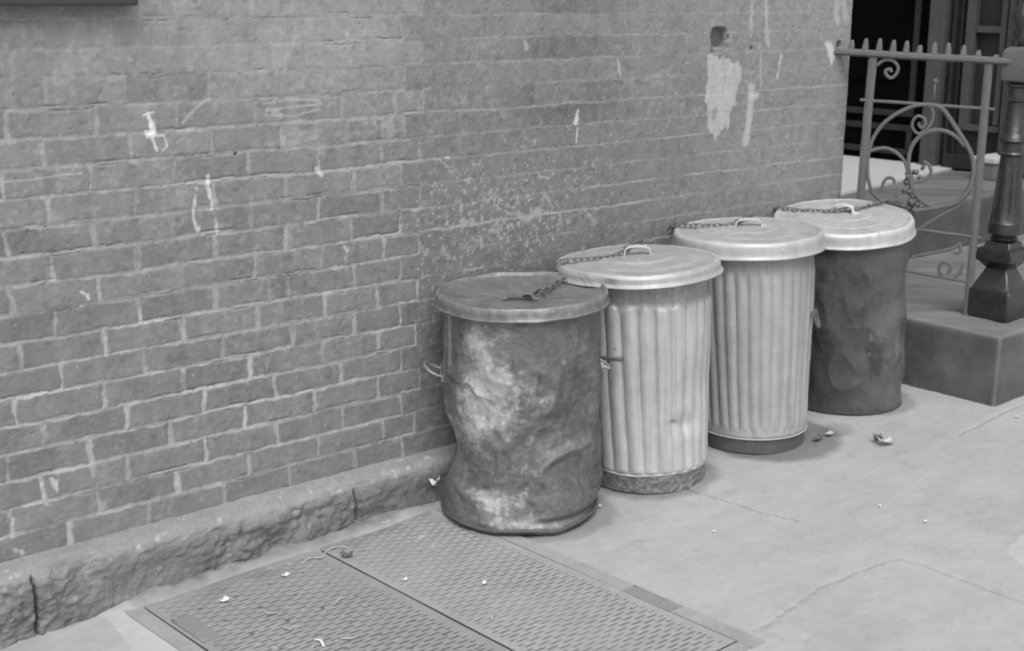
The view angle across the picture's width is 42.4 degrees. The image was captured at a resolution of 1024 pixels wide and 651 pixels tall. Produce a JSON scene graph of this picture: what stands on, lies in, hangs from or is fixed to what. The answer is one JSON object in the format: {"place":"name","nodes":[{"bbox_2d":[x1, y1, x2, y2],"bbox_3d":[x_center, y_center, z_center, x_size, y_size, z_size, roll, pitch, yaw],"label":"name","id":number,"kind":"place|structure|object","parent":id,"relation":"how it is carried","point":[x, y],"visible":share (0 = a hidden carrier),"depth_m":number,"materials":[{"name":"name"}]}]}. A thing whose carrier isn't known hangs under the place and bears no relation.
{"place":"outdoors","nodes":[
{"label":"outdoors","id":0,"kind":"place"},
{"bbox_2d":[0,384,1023,650],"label":"sidewalk","id":1,"kind":"structure","parent":0,"point":[832,542],"depth_m":3.76,"materials":[{"name":"grey concrete"}]},
{"bbox_2d":[0,442,457,649],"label":"stone plinth","id":2,"kind":"structure","parent":1,"relation":"on","point":[43,593],"depth_m":3.55,"materials":[{"name":"grey stone"}]},
{"bbox_2d":[0,0,852,562],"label":"brick wall","id":3,"kind":"structure","parent":2,"relation":"on","point":[242,242],"depth_m":3.67,"materials":[{"name":"grey brick"}]},
{"bbox_2d":[0,0,137,5],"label":"window sill","id":4,"kind":"structure","parent":3,"relation":"attached to","point":[68,2],"depth_m":3.07,"materials":[{"name":"stone"}]},
{"bbox_2d":[429,475,439,485],"bbox_3d":[-0.237,0.473,4.029,0.030,0.036,0.030,3,14,10],"label":"paper scrap","id":5,"kind":"object","parent":2,"relation":"on","point":[433,482],"visible":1,"depth_m":4.02,"materials":[{"name":"white paper"}]},
{"bbox_2d":[123,501,764,650],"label":"cellar hatch","id":6,"kind":"object","parent":1,"relation":"on","point":[534,596],"visible":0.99,"depth_m":3.40,"materials":[{"name":"metal"}]},
{"bbox_2d":[219,595,229,601],"bbox_3d":[-0.750,0.714,3.442,0.018,0.009,0.028,7,16,25],"label":"paper scrap","id":7,"kind":"object","parent":6,"relation":"on","point":[225,598],"visible":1,"depth_m":3.44,"materials":[{"name":"white paper"}]},
{"bbox_2d":[314,638,324,646],"bbox_3d":[-0.466,0.770,3.215,0.015,0.007,0.046,-11,18,-39],"label":"paper scrap","id":8,"kind":"object","parent":6,"relation":"on","point":[322,642],"visible":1,"depth_m":3.21,"materials":[{"name":"paper"}]},
{"bbox_2d":[303,546,350,562],"bbox_3d":[-0.526,0.640,3.707,0.148,0.009,0.056,-7,16,-26],"label":"straw","id":9,"kind":"object","parent":6,"relation":"on","point":[325,552],"visible":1,"depth_m":3.72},
{"bbox_2d":[144,549,509,650],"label":"door leaf","id":10,"kind":"structure","parent":6,"relation":"in","point":[376,608],"depth_m":3.37,"materials":[{"name":"metal"}]},
{"bbox_2d":[340,550,352,556],"bbox_3d":[-0.462,0.638,3.687,0.035,0.019,0.018,3,14,11],"label":"dry leaf","id":11,"kind":"object","parent":6,"relation":"on","point":[344,553],"visible":1,"depth_m":3.69,"materials":[{"name":"grey plant"}]},
{"bbox_2d":[320,508,734,650],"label":"door leaf","id":12,"kind":"structure","parent":6,"relation":"in","point":[554,603],"depth_m":3.46,"materials":[{"name":"metal"}]},
{"bbox_2d":[423,271,610,534],"bbox_3d":[0.028,0.222,3.942,0.512,0.687,0.512,-11,18,-39],"label":"trash can","id":13,"kind":"object","parent":1,"relation":"on","point":[520,368],"visible":0.98,"depth_m":3.77,"materials":[{"name":"metal"}]},
{"bbox_2d":[554,244,723,493],"bbox_3d":[0.393,0.113,4.206,0.533,0.750,0.533,-11,18,-39],"label":"trash can","id":14,"kind":"object","parent":1,"relation":"on","point":[655,326],"visible":0.79,"depth_m":4.03,"materials":[{"name":"metal"}]},
{"bbox_2d":[671,217,825,453],"bbox_3d":[0.794,0.013,4.513,0.514,0.769,0.514,-11,18,-39],"label":"trash can","id":15,"kind":"object","parent":1,"relation":"on","point":[761,291],"visible":0.8,"depth_m":4.34,"materials":[{"name":"metal"}]},
{"bbox_2d":[533,199,917,293],"bbox_3d":[0.731,-0.314,4.553,1.973,0.148,0.399,-11,18,-39],"label":"chain","id":16,"kind":"object","parent":15,"relation":"on","point":[637,241],"visible":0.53,"depth_m":4.47,"materials":[{"name":"metal"}]},
{"bbox_2d":[813,434,823,439],"bbox_3d":[1.053,0.386,4.547,0.022,0.010,0.050,11,18,37],"label":"dry leaf","id":17,"kind":"object","parent":1,"relation":"on","point":[818,436],"visible":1,"depth_m":4.55,"materials":[{"name":"grey plant"}]},
{"bbox_2d":[773,199,915,414],"bbox_3d":[1.210,-0.083,4.900,0.514,0.747,0.516,-11,18,-39],"label":"trash can","id":18,"kind":"object","parent":1,"relation":"on","point":[857,357],"visible":0.77,"depth_m":4.73,"materials":[{"name":"paint"}]},
{"bbox_2d":[873,434,882,440],"bbox_3d":[1.252,0.382,4.515,0.030,0.026,0.028,1,14,3],"label":"dry leaf","id":19,"kind":"object","parent":1,"relation":"on","point":[875,436],"visible":1,"depth_m":4.51,"materials":[{"name":"grey plant"}]},
{"bbox_2d":[877,435,894,442],"bbox_3d":[1.275,0.390,4.493,0.060,0.018,0.032,-6,15,-23],"label":"dry leaf","id":20,"kind":"object","parent":1,"relation":"on","point":[889,439],"visible":1,"depth_m":4.50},
{"bbox_2d":[841,155,1023,406],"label":"stone stoop","id":21,"kind":"object","parent":1,"relation":"on","point":[951,349],"visible":0.12,"depth_m":5.21,"materials":[{"name":"brownstone"},{"name":"sandstone"}]},
{"bbox_2d":[834,38,1011,315],"bbox_3d":[1.537,-0.561,5.054,0.646,1.050,0.038,4,15,15],"label":"iron railing","id":22,"kind":"object","parent":21,"relation":"on","point":[977,165],"visible":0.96,"depth_m":5.00,"materials":[{"name":"grey metal"}]},
{"bbox_2d":[975,153,999,180],"bbox_3d":[2.612,-0.857,7.135,0.260,0.123,0.150,-11,18,-39],"label":"plinth stone","id":23,"kind":"object","parent":21,"relation":"on","point":[991,165],"visible":0.41,"depth_m":7.03,"materials":[{"name":"stone"}]},
{"bbox_2d":[967,0,1023,321],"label":"newel post","id":24,"kind":"object","parent":21,"relation":"on","point":[996,291],"visible":1,"depth_m":4.97,"materials":[{"name":"metal"}]},
{"bbox_3d":[2.714,-2.377,9.312,3.000,3.200,4.970,-11,18,-39],"label":"house wall","id":25,"kind":"object","parent":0,"visible":0},
{"bbox_2d":[919,0,1023,174],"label":"door frame","id":26,"kind":"object","parent":25,"relation":"attached to","point":[985,27],"visible":0.7,"depth_m":7.36,"materials":[{"name":"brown wood"}]},
{"bbox_2d":[843,0,930,162],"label":"entrance door","id":27,"kind":"structure","parent":26,"relation":"attached to","point":[900,22],"depth_m":7.75,"materials":[{"name":"paint"}]}
]}

